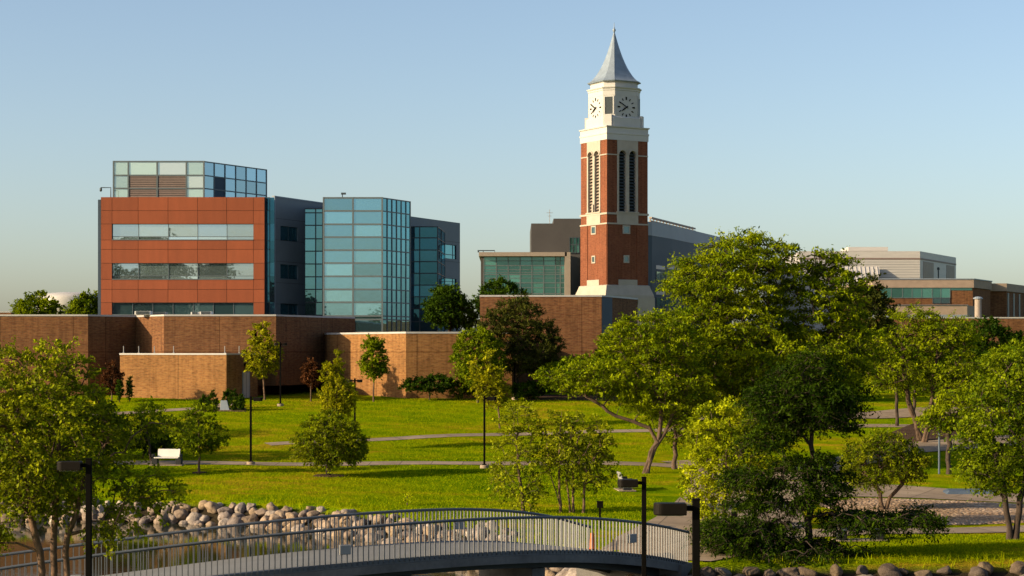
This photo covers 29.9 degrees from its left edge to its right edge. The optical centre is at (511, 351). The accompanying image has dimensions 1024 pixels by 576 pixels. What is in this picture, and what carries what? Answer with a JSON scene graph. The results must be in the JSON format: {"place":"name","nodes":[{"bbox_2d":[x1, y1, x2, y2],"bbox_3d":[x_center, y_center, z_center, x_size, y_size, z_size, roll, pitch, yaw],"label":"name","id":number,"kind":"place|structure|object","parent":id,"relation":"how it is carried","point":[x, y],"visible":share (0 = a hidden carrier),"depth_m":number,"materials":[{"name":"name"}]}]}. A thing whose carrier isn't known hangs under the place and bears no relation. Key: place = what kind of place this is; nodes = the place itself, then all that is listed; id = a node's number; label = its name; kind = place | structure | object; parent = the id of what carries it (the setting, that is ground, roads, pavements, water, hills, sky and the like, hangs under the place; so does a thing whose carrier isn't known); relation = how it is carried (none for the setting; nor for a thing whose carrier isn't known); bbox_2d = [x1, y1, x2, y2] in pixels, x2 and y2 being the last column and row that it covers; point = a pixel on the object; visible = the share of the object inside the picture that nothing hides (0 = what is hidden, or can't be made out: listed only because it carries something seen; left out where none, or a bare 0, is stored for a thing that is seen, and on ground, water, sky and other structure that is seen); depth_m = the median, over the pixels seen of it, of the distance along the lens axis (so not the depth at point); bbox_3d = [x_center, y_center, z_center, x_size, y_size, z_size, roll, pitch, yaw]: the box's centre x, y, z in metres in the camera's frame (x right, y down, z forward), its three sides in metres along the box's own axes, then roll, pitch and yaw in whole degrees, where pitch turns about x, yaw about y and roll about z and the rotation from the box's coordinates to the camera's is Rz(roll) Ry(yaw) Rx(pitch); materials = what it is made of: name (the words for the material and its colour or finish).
{"place":"outdoors","nodes":[
{"label":"outdoors","id":0,"kind":"place"},
{"bbox_2d":[0,520,478,575],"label":"water","id":1,"kind":"structure","parent":0,"point":[24,538],"depth_m":84.89,"materials":[{"name":"black liquid"}]},
{"bbox_2d":[12,459,679,467],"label":"path","id":2,"kind":"structure","parent":0,"point":[384,463],"depth_m":117.65,"materials":[{"name":"concrete"}]},
{"bbox_2d":[0,333,1023,575],"bbox_3d":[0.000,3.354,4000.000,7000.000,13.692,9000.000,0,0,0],"label":"ground","id":3,"kind":"structure","parent":0,"point":[669,491],"depth_m":112.22,"materials":[{"name":"green plant"}]},
{"bbox_2d":[8,289,67,313],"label":"green tree","id":4,"kind":"object","parent":3,"relation":"on","point":[26,305],"visible":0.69,"depth_m":223.82,"materials":[{"name":"green plant"}]},
{"bbox_2d":[38,292,94,313],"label":"storage dome","id":5,"kind":"structure","parent":3,"relation":"on","point":[63,298],"depth_m":324.67,"materials":[{"name":"white metal"}]},
{"bbox_2d":[57,458,91,575],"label":"street lamp","id":6,"kind":"object","parent":3,"relation":"on","point":[70,465],"visible":1,"depth_m":43.94,"materials":[{"name":"metal"}]},
{"bbox_2d":[62,288,97,314],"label":"green tree","id":7,"kind":"object","parent":3,"relation":"on","point":[83,303],"visible":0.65,"depth_m":223.10,"materials":[{"name":"green plant"}]},
{"bbox_2d":[0,335,201,575],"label":"birch tree","id":8,"kind":"object","parent":3,"relation":"on","point":[20,483],"visible":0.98,"depth_m":49.67,"materials":[{"name":"green plant"}]},
{"bbox_2d":[96,360,125,399],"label":"plum tree","id":9,"kind":"object","parent":3,"relation":"on","point":[110,376],"visible":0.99,"depth_m":158.81,"materials":[{"name":"brown plant"}]},
{"bbox_2d":[114,379,124,401],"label":"evergreen shrub","id":10,"kind":"object","parent":3,"relation":"on","point":[119,386],"visible":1,"depth_m":157.90,"materials":[{"name":"green plant"}]},
{"bbox_2d":[124,375,134,401],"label":"evergreen shrub","id":11,"kind":"object","parent":3,"relation":"on","point":[129,385],"visible":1,"depth_m":158.38,"materials":[{"name":"green plant"}]},
{"bbox_2d":[113,395,175,460],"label":"honey locust","id":12,"kind":"object","parent":3,"relation":"on","point":[150,405],"visible":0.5,"depth_m":118.85,"materials":[{"name":"green plant"}]},
{"bbox_2d":[112,421,190,458],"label":"shrub","id":13,"kind":"object","parent":3,"relation":"on","point":[164,444],"visible":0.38,"depth_m":120.25,"materials":[{"name":"green plant"}]},
{"bbox_2d":[150,449,184,465],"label":"bench","id":14,"kind":"object","parent":3,"relation":"on","point":[170,453],"visible":0.96,"depth_m":116.73,"materials":[{"name":"white paint"}]},
{"bbox_2d":[0,314,355,395],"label":"brick building","id":15,"kind":"structure","parent":3,"relation":"on","point":[103,339],"depth_m":168.00,"materials":[{"name":"brick"}]},
{"bbox_2d":[174,509,188,520],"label":"boulder","id":16,"kind":"object","parent":3,"relation":"on","point":[181,514],"visible":1,"depth_m":96.43,"materials":[{"name":"stone"}]},
{"bbox_2d":[98,161,273,314],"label":"red building","id":17,"kind":"structure","parent":3,"relation":"on","point":[181,237],"depth_m":200.06,"materials":[{"name":"ceramic"}]},
{"bbox_2d":[112,303,252,314],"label":"window","id":18,"kind":"structure","parent":17,"relation":"in","point":[117,308],"depth_m":200.29,"materials":[{"name":"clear glass"}]},
{"bbox_2d":[112,263,252,279],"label":"window","id":19,"kind":"structure","parent":17,"relation":"in","point":[120,271],"depth_m":200.29,"materials":[{"name":"grey glass"}]},
{"bbox_2d":[112,224,252,239],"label":"window","id":20,"kind":"structure","parent":17,"relation":"in","point":[119,231],"depth_m":200.29,"materials":[{"name":"grey glass"}]},
{"bbox_2d":[119,353,257,399],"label":"brick annex","id":21,"kind":"object","parent":3,"relation":"on","point":[195,376],"visible":0.67,"depth_m":162.37,"materials":[{"name":"brick"}]},
{"bbox_2d":[244,373,248,397],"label":"door","id":22,"kind":"structure","parent":21,"relation":"in","point":[246,375],"depth_m":163.59,"materials":[{"name":"grey metal"}]},
{"bbox_2d":[170,401,232,471],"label":"tree","id":23,"kind":"object","parent":3,"relation":"on","point":[210,443],"visible":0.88,"depth_m":111.09,"materials":[{"name":"green plant"}]},
{"bbox_2d":[204,501,219,513],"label":"boulder","id":24,"kind":"object","parent":3,"relation":"on","point":[211,507],"visible":0.97,"depth_m":96.47,"materials":[{"name":"stone"}]},
{"bbox_2d":[200,407,245,411],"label":"mulch","id":25,"kind":"object","parent":3,"relation":"on","point":[244,409],"visible":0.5,"depth_m":150.69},
{"bbox_2d":[206,389,218,407],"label":"evergreen shrub","id":26,"kind":"object","parent":25,"relation":"on","point":[212,395],"visible":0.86,"depth_m":151.32,"materials":[{"name":"green plant"}]},
{"bbox_2d":[227,389,238,409],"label":"evergreen shrub","id":27,"kind":"object","parent":25,"relation":"on","point":[231,401],"visible":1,"depth_m":151.09,"materials":[{"name":"green plant"}]},
{"bbox_2d":[247,396,262,464],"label":"street lamp","id":28,"kind":"object","parent":3,"relation":"on","point":[250,462],"visible":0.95,"depth_m":117.14,"materials":[{"name":"metal"}]},
{"bbox_2d":[241,320,284,399],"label":"young tree","id":29,"kind":"object","parent":3,"relation":"on","point":[261,369],"visible":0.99,"depth_m":160.54,"materials":[{"name":"green plant"}]},
{"bbox_2d":[300,357,323,400],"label":"plum tree","id":30,"kind":"object","parent":3,"relation":"on","point":[310,376],"visible":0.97,"depth_m":159.71,"materials":[{"name":"brown plant"}]},
{"bbox_2d":[285,408,371,474],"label":"honey locust","id":31,"kind":"object","parent":3,"relation":"on","point":[333,438],"visible":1,"depth_m":108.71,"materials":[{"name":"green plant"}]},
{"bbox_2d":[314,349,361,448],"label":"maple tree","id":32,"kind":"object","parent":3,"relation":"on","point":[340,402],"visible":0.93,"depth_m":125.66,"materials":[{"name":"green plant"}]},
{"bbox_2d":[0,508,691,575],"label":"foot bridge","id":33,"kind":"structure","parent":3,"relation":"on","point":[503,556],"depth_m":62.37,"materials":[{"name":"metal"}]},
{"bbox_2d":[272,196,459,331],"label":"glass building","id":34,"kind":"structure","parent":3,"relation":"on","point":[376,264],"depth_m":203.06,"materials":[{"name":"blue glass"}]},
{"bbox_2d":[280,226,296,241],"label":"window","id":35,"kind":"structure","parent":34,"relation":"in","point":[286,233],"depth_m":204.44,"materials":[{"name":"blue glass"}]},
{"bbox_2d":[280,264,296,278],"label":"window","id":36,"kind":"structure","parent":34,"relation":"in","point":[286,271],"depth_m":204.44,"materials":[{"name":"blue glass"}]},
{"bbox_2d":[280,303,296,314],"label":"window","id":37,"kind":"structure","parent":34,"relation":"in","point":[285,309],"depth_m":204.39,"materials":[{"name":"blue glass"}]},
{"bbox_2d":[445,244,455,258],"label":"window","id":38,"kind":"structure","parent":34,"relation":"in","point":[450,250],"depth_m":221.54,"materials":[{"name":"blue glass"}]},
{"bbox_2d":[356,333,391,401],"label":"young tree","id":39,"kind":"object","parent":3,"relation":"on","point":[375,366],"visible":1,"depth_m":159.64,"materials":[{"name":"green plant"}]},
{"bbox_2d":[318,332,511,397],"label":"brick building","id":40,"kind":"structure","parent":3,"relation":"on","point":[419,354],"depth_m":163.97,"materials":[{"name":"brick"}]},
{"bbox_2d":[397,370,455,399],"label":"shrub","id":41,"kind":"object","parent":3,"relation":"on","point":[427,383],"visible":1,"depth_m":159.94,"materials":[{"name":"green plant"}]},
{"bbox_2d":[420,282,479,331],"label":"dark tree","id":42,"kind":"object","parent":3,"relation":"on","point":[459,312],"visible":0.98,"depth_m":189.10,"materials":[{"name":"green plant"}]},
{"bbox_2d":[448,378,475,398],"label":"shrub","id":43,"kind":"object","parent":3,"relation":"on","point":[459,384],"visible":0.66,"depth_m":161.62,"materials":[{"name":"green plant"}]},
{"bbox_2d":[447,324,508,402],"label":"round tree","id":44,"kind":"object","parent":3,"relation":"on","point":[478,335],"visible":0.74,"depth_m":157.29,"materials":[{"name":"green plant"}]},
{"bbox_2d":[465,347,511,428],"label":"young tree","id":45,"kind":"object","parent":3,"relation":"on","point":[484,378],"visible":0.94,"depth_m":139.75,"materials":[{"name":"green plant"}]},
{"bbox_2d":[480,396,496,468],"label":"street lamp","id":46,"kind":"object","parent":3,"relation":"on","point":[483,465],"visible":0.94,"depth_m":114.34,"materials":[{"name":"metal"}]},
{"bbox_2d":[469,274,531,314],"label":"dark tree","id":47,"kind":"object","parent":3,"relation":"on","point":[499,288],"visible":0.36,"depth_m":195.05,"materials":[{"name":"green plant"}]},
{"bbox_2d":[473,292,567,396],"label":"tree","id":48,"kind":"object","parent":3,"relation":"on","point":[549,351],"visible":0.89,"depth_m":160.50,"materials":[{"name":"green plant"}]},
{"bbox_2d":[486,399,556,511],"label":"birch tree","id":49,"kind":"object","parent":3,"relation":"on","point":[534,449],"visible":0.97,"depth_m":89.83,"materials":[{"name":"green plant"}]},
{"bbox_2d":[479,219,580,294],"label":"grey building","id":50,"kind":"structure","parent":3,"relation":"on","point":[548,263],"depth_m":300.80,"materials":[{"name":"green glass"}]},
{"bbox_2d":[569,237,579,252],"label":"window","id":51,"kind":"structure","parent":50,"relation":"in","point":[574,242],"depth_m":311.89,"materials":[{"name":"green glass"}]},
{"bbox_2d":[509,379,554,398],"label":"shrub","id":52,"kind":"object","parent":3,"relation":"on","point":[532,391],"visible":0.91,"depth_m":160.35,"materials":[{"name":"green plant"}]},
{"bbox_2d":[67,490,1012,571],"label":"bank grass","id":53,"kind":"structure","parent":3,"relation":"on","point":[987,558],"depth_m":70.53,"materials":[{"name":"green plant"}]},
{"bbox_2d":[479,295,637,392],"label":"brick building","id":54,"kind":"structure","parent":3,"relation":"on","point":[580,321],"depth_m":176.00,"materials":[{"name":"brick"}]},
{"bbox_2d":[535,354,601,399],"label":"tree","id":55,"kind":"object","parent":3,"relation":"on","point":[569,359],"visible":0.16,"depth_m":159.32,"materials":[{"name":"green plant"}]},
{"bbox_2d":[523,394,617,400],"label":"mulch","id":56,"kind":"object","parent":3,"relation":"on","point":[551,397],"visible":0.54,"depth_m":162.57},
{"bbox_2d":[528,408,622,512],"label":"birch tree","id":57,"kind":"object","parent":3,"relation":"on","point":[572,460],"visible":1,"depth_m":89.77,"materials":[{"name":"green plant"}]},
{"bbox_2d":[585,337,642,388],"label":"background tree","id":58,"kind":"object","parent":3,"relation":"on","point":[597,354],"visible":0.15,"depth_m":171.13,"materials":[{"name":"green plant"}]},
{"bbox_2d":[576,27,654,326],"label":"clock tower","id":59,"kind":"structure","parent":3,"relation":"on","point":[614,140],"depth_m":269.20,"materials":[{"name":"brick"}]},
{"bbox_2d":[604,95,613,113],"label":"chamfer window","id":60,"kind":"structure","parent":59,"relation":"in","point":[608,100],"depth_m":268.27,"materials":[{"name":"glass"}]},
{"bbox_2d":[529,308,720,473],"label":"honey locust","id":61,"kind":"object","parent":3,"relation":"on","point":[626,373],"visible":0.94,"depth_m":109.99,"materials":[{"name":"green plant"}]},
{"bbox_2d":[618,477,646,575],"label":"street lamp","id":62,"kind":"object","parent":3,"relation":"on","point":[628,483],"visible":1,"depth_m":52.94,"materials":[{"name":"metal"}]},
{"bbox_2d":[654,498,699,575],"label":"street lamp","id":63,"kind":"object","parent":3,"relation":"on","point":[671,508],"visible":1,"depth_m":32.94,"materials":[{"name":"metal"}]},
{"bbox_2d":[633,350,725,468],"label":"honey locust","id":64,"kind":"object","parent":3,"relation":"on","point":[677,436],"visible":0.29,"depth_m":113.77,"materials":[{"name":"green plant"}]},
{"bbox_2d":[648,222,731,331],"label":"slate building","id":65,"kind":"structure","parent":3,"relation":"on","point":[664,240],"depth_m":306.78,"materials":[{"name":"metal"}]},
{"bbox_2d":[656,297,674,307],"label":"window","id":66,"kind":"structure","parent":65,"relation":"in","point":[658,299],"depth_m":304.96,"materials":[{"name":"blue glass"}]},
{"bbox_2d":[649,217,695,230],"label":"roof screen","id":67,"kind":"object","parent":65,"relation":"on","point":[669,222],"visible":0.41,"depth_m":314.36,"materials":[{"name":"white metal"}]},
{"bbox_2d":[700,566,716,575],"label":"boulder","id":68,"kind":"object","parent":3,"relation":"on","point":[707,571],"visible":0.94,"depth_m":68.28,"materials":[{"name":"grey stone"}]},
{"bbox_2d":[674,394,781,521],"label":"round leaf tree","id":69,"kind":"object","parent":3,"relation":"on","point":[721,427],"visible":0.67,"depth_m":81.55,"materials":[{"name":"green plant"}]},
{"bbox_2d":[742,567,759,575],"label":"boulder","id":70,"kind":"object","parent":3,"relation":"on","point":[751,571],"visible":1,"depth_m":68.34,"materials":[{"name":"grey stone"}]},
{"bbox_2d":[651,226,891,461],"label":"honey locust","id":71,"kind":"object","parent":3,"relation":"on","point":[734,343],"visible":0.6,"depth_m":116.30,"materials":[{"name":"green plant"}]},
{"bbox_2d":[776,567,798,575],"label":"boulder","id":72,"kind":"object","parent":3,"relation":"on","point":[790,571],"visible":1,"depth_m":68.21,"materials":[{"name":"grey stone"}]},
{"bbox_2d":[797,566,817,575],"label":"boulder","id":73,"kind":"object","parent":3,"relation":"on","point":[804,571],"visible":0.98,"depth_m":68.15,"materials":[{"name":"grey stone"}]},
{"bbox_2d":[684,340,952,570],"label":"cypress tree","id":74,"kind":"object","parent":3,"relation":"on","point":[812,401],"visible":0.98,"depth_m":70.73,"materials":[{"name":"green plant"}]},
{"bbox_2d":[830,564,842,575],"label":"boulder","id":75,"kind":"object","parent":3,"relation":"on","point":[836,570],"visible":1,"depth_m":68.39,"materials":[{"name":"grey stone"}]},
{"bbox_2d":[831,524,885,541],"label":"bench","id":76,"kind":"object","parent":3,"relation":"on","point":[863,539],"visible":0.09,"depth_m":77.30,"materials":[{"name":"grey metal"}]},
{"bbox_2d":[762,247,955,330],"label":"white building","id":77,"kind":"structure","parent":3,"relation":"on","point":[904,264],"depth_m":330.00,"materials":[{"name":"metal"}]},
{"bbox_2d":[842,345,879,399],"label":"background tree","id":78,"kind":"object","parent":3,"relation":"on","point":[861,388],"visible":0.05,"depth_m":158.70,"materials":[{"name":"green plant"}]},
{"bbox_2d":[835,269,901,373],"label":"dark tree","id":79,"kind":"object","parent":3,"relation":"on","point":[878,305],"visible":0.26,"depth_m":173.79,"materials":[{"name":"green plant"}]},
{"bbox_2d":[748,532,1023,563],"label":"grass","id":80,"kind":"structure","parent":3,"relation":"on","point":[973,546],"depth_m":73.92,"materials":[{"name":"green plant"}]},
{"bbox_2d":[837,422,937,509],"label":"crabapple tree","id":81,"kind":"object","parent":3,"relation":"on","point":[857,459],"visible":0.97,"depth_m":90.52,"materials":[{"name":"green plant"}]},
{"bbox_2d":[878,563,899,575],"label":"boulder","id":82,"kind":"object","parent":3,"relation":"on","point":[883,569],"visible":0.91,"depth_m":68.44,"materials":[{"name":"grey stone"}]},
{"bbox_2d":[864,353,929,425],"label":"young locust","id":83,"kind":"object","parent":3,"relation":"on","point":[897,392],"visible":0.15,"depth_m":140.87,"materials":[{"name":"green plant"}]},
{"bbox_2d":[887,357,937,409],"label":"young locust","id":84,"kind":"object","parent":3,"relation":"on","point":[916,394],"visible":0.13,"depth_m":145.67,"materials":[{"name":"green plant"}]},
{"bbox_2d":[887,416,968,442],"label":"mulch","id":85,"kind":"object","parent":3,"relation":"on","point":[909,431],"visible":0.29,"depth_m":135.92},
{"bbox_2d":[842,300,946,440],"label":"honey locust","id":86,"kind":"object","parent":85,"relation":"on","point":[904,383],"visible":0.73,"depth_m":131.19,"materials":[{"name":"green plant"}]},
{"bbox_2d":[836,278,1023,316],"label":"tan building","id":87,"kind":"structure","parent":3,"relation":"on","point":[944,296],"depth_m":269.95,"materials":[{"name":"brown brick"}]},
{"bbox_2d":[880,288,949,297],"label":"window","id":88,"kind":"structure","parent":87,"relation":"in","point":[891,292],"depth_m":269.98,"materials":[{"name":"green glass"}]},
{"bbox_2d":[873,317,1023,346],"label":"brick wall","id":89,"kind":"structure","parent":3,"relation":"on","point":[1015,323],"depth_m":236.00,"materials":[{"name":"brick"}]},
{"bbox_2d":[973,296,982,316],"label":"flue","id":90,"kind":"object","parent":89,"relation":"on","point":[978,306],"visible":0.91,"depth_m":239.62,"materials":[{"name":"metal"}]},
{"bbox_2d":[907,309,992,441],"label":"honey locust","id":91,"kind":"object","parent":3,"relation":"on","point":[952,328],"visible":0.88,"depth_m":130.34,"materials":[{"name":"green plant"}]},
{"bbox_2d":[911,383,989,473],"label":"honey locust","id":92,"kind":"object","parent":3,"relation":"on","point":[941,409],"visible":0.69,"depth_m":110.65,"materials":[{"name":"green plant"}]},
{"bbox_2d":[943,489,993,493],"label":"access hatch","id":93,"kind":"object","parent":3,"relation":"on","point":[956,491],"visible":0.46,"depth_m":99.57,"materials":[{"name":"grey metal"}]},
{"bbox_2d":[968,566,988,575],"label":"boulder","id":94,"kind":"object","parent":3,"relation":"on","point":[977,571],"visible":1,"depth_m":68.47,"materials":[{"name":"grey stone"}]},
{"bbox_2d":[944,344,1023,539],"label":"linden tree","id":95,"kind":"object","parent":3,"relation":"on","point":[1009,465],"visible":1,"depth_m":77.65,"materials":[{"name":"green plant"}]},
{"bbox_2d":[952,314,1023,361],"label":"green tree","id":96,"kind":"object","parent":3,"relation":"on","point":[993,328],"visible":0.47,"depth_m":183.83,"materials":[{"name":"green plant"}]},
{"bbox_2d":[964,340,1023,394],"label":"background tree","id":97,"kind":"object","parent":3,"relation":"on","point":[993,349],"visible":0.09,"depth_m":169.70,"materials":[{"name":"green plant"}]},
{"bbox_2d":[996,336,1023,408],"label":"background tree","id":98,"kind":"object","parent":3,"relation":"on","point":[1016,343],"visible":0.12,"depth_m":150.20,"materials":[{"name":"green plant"}]},
{"bbox_2d":[1009,561,1023,575],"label":"boulder","id":99,"kind":"object","parent":3,"relation":"on","point":[1017,568],"visible":0.99,"depth_m":68.84,"materials":[{"name":"grey stone"}]},
{"bbox_2d":[0,0,1023,331],"label":"sky","id":100,"kind":"structure","parent":0,"point":[897,125],"materials":[{"name":"blue"}]},
{"bbox_2d":[266,424,994,444],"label":"path","id":101,"kind":"structure","parent":0,"point":[500,434],"depth_m":135.90,"materials":[{"name":"concrete"}]},
{"bbox_2d":[601,459,804,560],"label":"path","id":102,"kind":"structure","parent":0,"point":[679,522],"depth_m":82.16,"materials":[{"name":"concrete"}]},
{"bbox_2d":[677,525,1023,537],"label":"path","id":103,"kind":"structure","parent":0,"point":[979,529],"depth_m":81.61,"materials":[{"name":"concrete"}]},
{"bbox_2d":[699,407,1008,419],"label":"path","id":104,"kind":"structure","parent":0,"point":[903,412],"depth_m":148.57,"materials":[{"name":"concrete"}]},
{"bbox_2d":[700,481,1023,502],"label":"path","id":105,"kind":"structure","parent":0,"point":[923,492],"depth_m":99.13,"materials":[{"name":"concrete"}]},
{"bbox_2d":[774,435,1023,479],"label":"path","id":106,"kind":"structure","parent":0,"point":[930,446],"depth_m":128.41,"materials":[{"name":"concrete"}]},
{"bbox_2d":[819,498,1023,524],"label":"gravel","id":107,"kind":"structure","parent":0,"point":[965,512],"depth_m":91.23,"materials":[{"name":"beige gravel"}]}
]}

